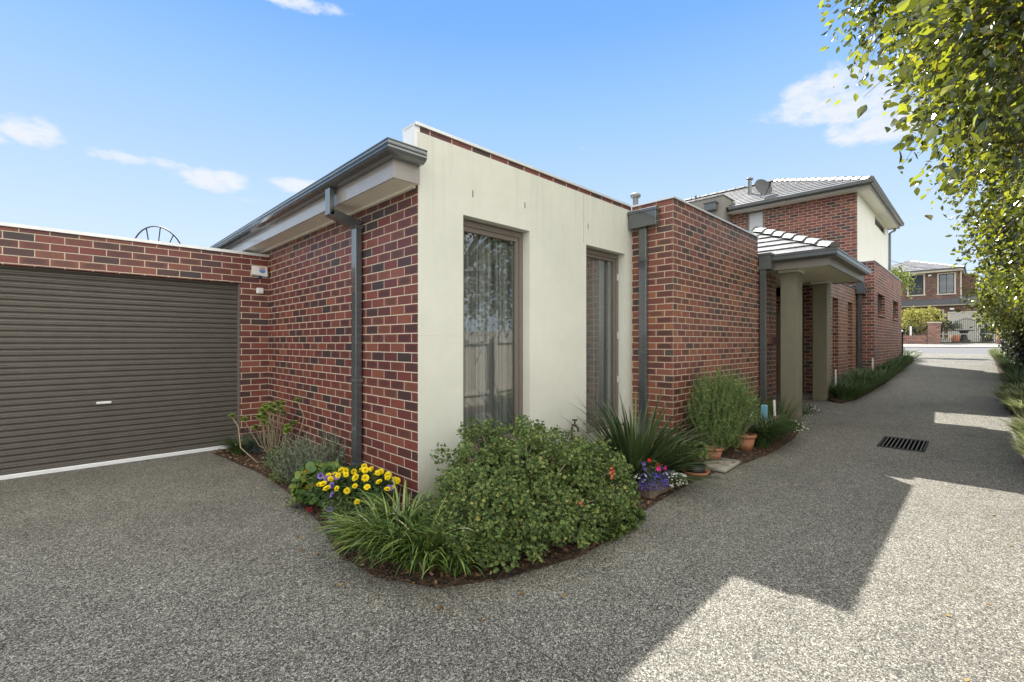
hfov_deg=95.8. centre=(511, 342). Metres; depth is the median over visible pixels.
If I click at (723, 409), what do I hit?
rosemary bush
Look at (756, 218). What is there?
window
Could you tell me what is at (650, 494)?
flower trough
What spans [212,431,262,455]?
lomandra tuft
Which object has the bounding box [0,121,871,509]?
brick house
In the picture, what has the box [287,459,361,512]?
nasturtium plant
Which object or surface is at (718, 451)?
terracotta pot
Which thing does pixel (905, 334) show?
garden bush
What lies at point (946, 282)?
window
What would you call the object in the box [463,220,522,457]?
window
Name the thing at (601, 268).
window
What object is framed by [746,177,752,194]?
roof flue
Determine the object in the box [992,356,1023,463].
garden bed
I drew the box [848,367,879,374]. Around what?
liriope clump
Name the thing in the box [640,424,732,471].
dianella clump
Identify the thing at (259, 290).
wall sensor
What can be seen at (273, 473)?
daisy bush
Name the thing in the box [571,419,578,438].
garden tap
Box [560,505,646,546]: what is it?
viola groundcover
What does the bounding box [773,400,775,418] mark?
white stake
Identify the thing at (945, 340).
concrete driveway
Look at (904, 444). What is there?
drain grate
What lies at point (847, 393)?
liriope clump
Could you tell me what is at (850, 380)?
liriope clump
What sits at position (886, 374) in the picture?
liriope clump
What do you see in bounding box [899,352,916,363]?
liriope clump
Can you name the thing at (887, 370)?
liriope clump
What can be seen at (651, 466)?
petunia plant
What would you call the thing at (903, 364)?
liriope clump
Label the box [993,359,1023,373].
liriope clump
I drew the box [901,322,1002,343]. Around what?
front fence
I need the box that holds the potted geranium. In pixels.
[680,440,708,458]
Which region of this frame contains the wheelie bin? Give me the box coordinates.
[979,327,992,341]
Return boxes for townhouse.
[683,175,903,368]
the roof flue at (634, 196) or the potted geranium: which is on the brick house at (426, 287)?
the roof flue at (634, 196)
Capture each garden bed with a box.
[213,416,800,587]
[827,373,897,403]
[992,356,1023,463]
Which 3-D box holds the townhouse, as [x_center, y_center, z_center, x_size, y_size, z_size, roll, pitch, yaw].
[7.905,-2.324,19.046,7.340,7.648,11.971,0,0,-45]
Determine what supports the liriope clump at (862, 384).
on the garden bed at (842, 401)
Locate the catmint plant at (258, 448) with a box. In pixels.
[232,422,285,454]
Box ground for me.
[947,347,999,347]
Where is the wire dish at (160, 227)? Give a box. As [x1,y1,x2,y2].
[135,226,180,243]
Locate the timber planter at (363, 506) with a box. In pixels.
[326,488,380,518]
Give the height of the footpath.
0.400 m
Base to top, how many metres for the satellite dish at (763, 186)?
0.738 m
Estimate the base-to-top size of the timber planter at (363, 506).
0.190 m
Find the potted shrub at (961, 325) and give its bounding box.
[950,320,963,341]
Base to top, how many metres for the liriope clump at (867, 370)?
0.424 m
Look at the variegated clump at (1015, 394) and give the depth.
8.32 m
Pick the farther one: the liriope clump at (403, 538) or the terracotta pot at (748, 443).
the terracotta pot at (748, 443)
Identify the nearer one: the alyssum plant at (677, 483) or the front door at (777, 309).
the alyssum plant at (677, 483)
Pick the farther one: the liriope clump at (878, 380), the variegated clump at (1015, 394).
the liriope clump at (878, 380)
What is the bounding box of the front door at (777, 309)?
[776,296,803,392]
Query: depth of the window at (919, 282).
40.74 m
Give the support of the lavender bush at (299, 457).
on the garden bed at (574, 550)
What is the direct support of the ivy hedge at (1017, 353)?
on the garden bed at (1011, 412)
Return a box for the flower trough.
[634,476,671,498]
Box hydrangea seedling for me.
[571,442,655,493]
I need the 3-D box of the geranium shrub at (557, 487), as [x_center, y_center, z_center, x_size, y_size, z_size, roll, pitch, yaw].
[0.106,1.055,3.750,2.015,0.874,1.633,0,0,-45]
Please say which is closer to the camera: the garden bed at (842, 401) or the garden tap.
the garden tap
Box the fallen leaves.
[195,363,1023,680]
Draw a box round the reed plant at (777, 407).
[753,389,805,421]
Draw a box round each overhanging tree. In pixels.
[816,0,1023,229]
[921,126,1023,317]
[958,252,1023,352]
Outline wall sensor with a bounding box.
[256,288,263,293]
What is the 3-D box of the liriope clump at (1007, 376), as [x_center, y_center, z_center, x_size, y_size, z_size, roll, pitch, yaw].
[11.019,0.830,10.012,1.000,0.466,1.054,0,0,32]
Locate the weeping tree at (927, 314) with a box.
[901,305,950,338]
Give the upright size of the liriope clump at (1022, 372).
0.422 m
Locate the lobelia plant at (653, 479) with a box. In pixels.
[637,464,670,490]
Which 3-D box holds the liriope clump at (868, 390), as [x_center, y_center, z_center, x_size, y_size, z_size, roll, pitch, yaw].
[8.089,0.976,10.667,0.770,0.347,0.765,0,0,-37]
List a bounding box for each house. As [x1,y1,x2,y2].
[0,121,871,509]
[891,260,994,338]
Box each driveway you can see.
[0,353,1023,681]
[941,339,995,343]
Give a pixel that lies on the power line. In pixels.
(931, 268)
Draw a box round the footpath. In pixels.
[903,344,1000,346]
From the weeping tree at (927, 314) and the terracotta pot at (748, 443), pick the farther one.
the weeping tree at (927, 314)
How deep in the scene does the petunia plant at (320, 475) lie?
3.69 m
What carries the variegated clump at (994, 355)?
on the garden bed at (1011, 412)
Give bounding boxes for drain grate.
[877,436,928,452]
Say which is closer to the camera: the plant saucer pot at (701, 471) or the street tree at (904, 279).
the plant saucer pot at (701, 471)
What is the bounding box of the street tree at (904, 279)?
[891,264,918,298]
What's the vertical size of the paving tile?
0.030 m
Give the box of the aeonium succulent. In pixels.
[228,398,304,462]
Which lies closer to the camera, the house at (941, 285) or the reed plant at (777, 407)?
the reed plant at (777, 407)
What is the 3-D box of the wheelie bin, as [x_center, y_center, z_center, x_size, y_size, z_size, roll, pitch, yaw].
[35.500,-0.580,34.605,0.910,1.040,0.770,0,0,-45]
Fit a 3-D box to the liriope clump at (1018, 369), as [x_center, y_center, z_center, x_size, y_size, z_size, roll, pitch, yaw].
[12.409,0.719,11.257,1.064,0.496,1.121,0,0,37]
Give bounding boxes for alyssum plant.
[634,470,687,487]
[774,416,807,432]
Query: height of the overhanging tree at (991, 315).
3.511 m
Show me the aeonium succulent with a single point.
(270, 407)
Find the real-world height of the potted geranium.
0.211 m
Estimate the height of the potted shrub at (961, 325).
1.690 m
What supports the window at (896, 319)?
in the townhouse
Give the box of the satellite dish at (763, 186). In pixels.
[755,179,771,196]
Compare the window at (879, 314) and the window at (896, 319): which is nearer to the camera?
the window at (879, 314)
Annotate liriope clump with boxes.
[311,473,506,579]
[740,416,803,447]
[747,410,811,439]
[808,380,851,396]
[829,381,864,399]
[831,375,867,385]
[833,379,876,397]
[834,375,871,382]
[837,372,871,379]
[840,370,871,377]
[847,379,879,392]
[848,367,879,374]
[848,379,874,394]
[850,373,884,389]
[852,366,883,372]
[852,371,892,387]
[858,370,890,385]
[863,366,894,383]
[865,366,898,379]
[875,363,901,378]
[875,363,904,376]
[885,358,908,370]
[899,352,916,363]
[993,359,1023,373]
[994,368,1021,379]
[996,363,1023,373]
[996,371,1023,385]
[997,374,1023,386]
[1001,369,1023,377]
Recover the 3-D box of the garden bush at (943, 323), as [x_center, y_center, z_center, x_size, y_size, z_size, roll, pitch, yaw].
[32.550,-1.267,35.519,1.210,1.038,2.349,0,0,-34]
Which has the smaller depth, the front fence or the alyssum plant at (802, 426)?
the alyssum plant at (802, 426)
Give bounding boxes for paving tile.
[704,457,741,472]
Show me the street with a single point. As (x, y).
(945, 350)
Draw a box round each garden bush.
[903,328,920,335]
[917,319,956,331]
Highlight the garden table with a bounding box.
[956,330,973,341]
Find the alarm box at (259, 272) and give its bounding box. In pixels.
[251,266,267,278]
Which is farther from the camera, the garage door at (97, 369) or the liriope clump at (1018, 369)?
the liriope clump at (1018, 369)
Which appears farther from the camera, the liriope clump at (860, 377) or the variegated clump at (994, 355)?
the variegated clump at (994, 355)
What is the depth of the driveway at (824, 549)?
2.89 m
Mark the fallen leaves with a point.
(477, 573)
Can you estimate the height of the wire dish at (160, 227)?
1.139 m
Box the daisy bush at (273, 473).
[263,446,294,484]
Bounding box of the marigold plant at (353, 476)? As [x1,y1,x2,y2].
[304,464,399,503]
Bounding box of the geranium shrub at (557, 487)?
[418,413,643,573]
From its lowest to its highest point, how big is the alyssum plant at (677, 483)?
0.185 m
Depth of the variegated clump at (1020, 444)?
5.53 m
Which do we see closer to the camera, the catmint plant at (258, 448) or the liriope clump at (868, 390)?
the catmint plant at (258, 448)
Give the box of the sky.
[0,0,1017,291]
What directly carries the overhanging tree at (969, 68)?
on the ground
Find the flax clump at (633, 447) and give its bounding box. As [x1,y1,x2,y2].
[560,388,737,492]
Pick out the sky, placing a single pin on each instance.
(194, 120)
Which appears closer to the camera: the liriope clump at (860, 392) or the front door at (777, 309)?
the liriope clump at (860, 392)
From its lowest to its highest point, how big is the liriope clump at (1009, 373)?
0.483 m
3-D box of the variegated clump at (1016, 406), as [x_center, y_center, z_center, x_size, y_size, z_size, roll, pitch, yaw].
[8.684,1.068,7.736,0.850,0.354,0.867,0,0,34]
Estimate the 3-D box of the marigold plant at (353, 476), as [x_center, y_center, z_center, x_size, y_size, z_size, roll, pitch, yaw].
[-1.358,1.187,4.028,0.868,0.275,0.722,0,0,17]
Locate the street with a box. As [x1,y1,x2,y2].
[903,347,996,353]
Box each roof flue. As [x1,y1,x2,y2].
[630,193,640,204]
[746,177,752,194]
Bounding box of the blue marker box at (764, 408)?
[761,404,767,418]
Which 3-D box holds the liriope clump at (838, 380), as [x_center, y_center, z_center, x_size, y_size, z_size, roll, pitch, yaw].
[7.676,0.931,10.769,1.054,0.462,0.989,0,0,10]
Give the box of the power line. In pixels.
[893,261,972,270]
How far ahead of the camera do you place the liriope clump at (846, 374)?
11.55 m
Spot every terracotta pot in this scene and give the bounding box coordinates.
[704,445,723,459]
[736,432,756,450]
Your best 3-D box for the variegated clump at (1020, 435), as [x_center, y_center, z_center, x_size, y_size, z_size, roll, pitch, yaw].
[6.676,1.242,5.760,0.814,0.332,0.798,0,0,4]
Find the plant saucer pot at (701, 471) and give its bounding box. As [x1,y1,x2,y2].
[682,462,709,476]
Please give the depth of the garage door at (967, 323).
38.50 m
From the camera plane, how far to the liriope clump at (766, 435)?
6.41 m
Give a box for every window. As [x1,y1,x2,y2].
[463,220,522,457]
[586,249,622,432]
[747,210,763,232]
[875,219,883,233]
[878,296,885,317]
[893,303,898,320]
[907,274,925,295]
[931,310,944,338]
[937,272,956,294]
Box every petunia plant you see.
[317,472,392,538]
[641,458,666,476]
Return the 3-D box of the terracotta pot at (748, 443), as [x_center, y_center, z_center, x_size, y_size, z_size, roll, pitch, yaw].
[3.185,1.360,6.341,0.302,0.220,0.300,0,0,-45]
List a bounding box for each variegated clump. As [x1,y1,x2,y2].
[986,387,1023,409]
[989,352,1006,360]
[993,380,1023,391]
[995,414,1023,435]
[998,396,1023,416]
[1003,435,1023,453]
[1005,429,1023,442]
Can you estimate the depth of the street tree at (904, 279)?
22.91 m
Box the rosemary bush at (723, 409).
[683,364,762,454]
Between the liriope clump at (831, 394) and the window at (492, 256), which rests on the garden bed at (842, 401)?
the liriope clump at (831, 394)
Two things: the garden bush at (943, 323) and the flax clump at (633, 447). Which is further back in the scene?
the garden bush at (943, 323)
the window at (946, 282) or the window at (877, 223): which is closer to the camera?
the window at (877, 223)
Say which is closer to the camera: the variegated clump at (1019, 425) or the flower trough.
the flower trough
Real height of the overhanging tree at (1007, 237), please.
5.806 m
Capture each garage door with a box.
[0,265,239,480]
[948,311,994,338]
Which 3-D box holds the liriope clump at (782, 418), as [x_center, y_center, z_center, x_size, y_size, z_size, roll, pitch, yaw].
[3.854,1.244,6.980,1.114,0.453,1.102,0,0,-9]
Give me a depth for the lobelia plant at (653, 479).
4.41 m
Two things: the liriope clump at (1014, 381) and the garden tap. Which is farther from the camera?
the liriope clump at (1014, 381)
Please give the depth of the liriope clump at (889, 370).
12.59 m
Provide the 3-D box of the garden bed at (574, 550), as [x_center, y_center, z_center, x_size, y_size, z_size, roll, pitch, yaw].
[0.905,1.427,5.456,9.339,0.139,4.564,0,0,-13]
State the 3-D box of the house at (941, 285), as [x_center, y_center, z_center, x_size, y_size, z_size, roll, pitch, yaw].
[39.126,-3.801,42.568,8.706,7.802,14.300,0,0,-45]
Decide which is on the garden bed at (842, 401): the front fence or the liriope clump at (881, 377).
the liriope clump at (881, 377)
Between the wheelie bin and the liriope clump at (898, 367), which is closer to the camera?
the liriope clump at (898, 367)
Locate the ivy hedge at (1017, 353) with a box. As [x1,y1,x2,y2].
[998,312,1023,365]
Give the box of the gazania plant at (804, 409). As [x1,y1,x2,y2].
[802,404,821,415]
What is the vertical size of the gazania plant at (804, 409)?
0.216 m
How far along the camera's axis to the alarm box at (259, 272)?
6.67 m
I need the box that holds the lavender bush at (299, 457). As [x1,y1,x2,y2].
[260,428,349,485]
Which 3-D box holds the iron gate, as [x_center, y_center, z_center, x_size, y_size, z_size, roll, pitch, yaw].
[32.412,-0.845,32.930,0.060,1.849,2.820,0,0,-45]
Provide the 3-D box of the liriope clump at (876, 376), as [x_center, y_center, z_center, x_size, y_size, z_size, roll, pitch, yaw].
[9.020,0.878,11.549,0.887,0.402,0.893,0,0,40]
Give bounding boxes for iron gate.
[941,319,995,342]

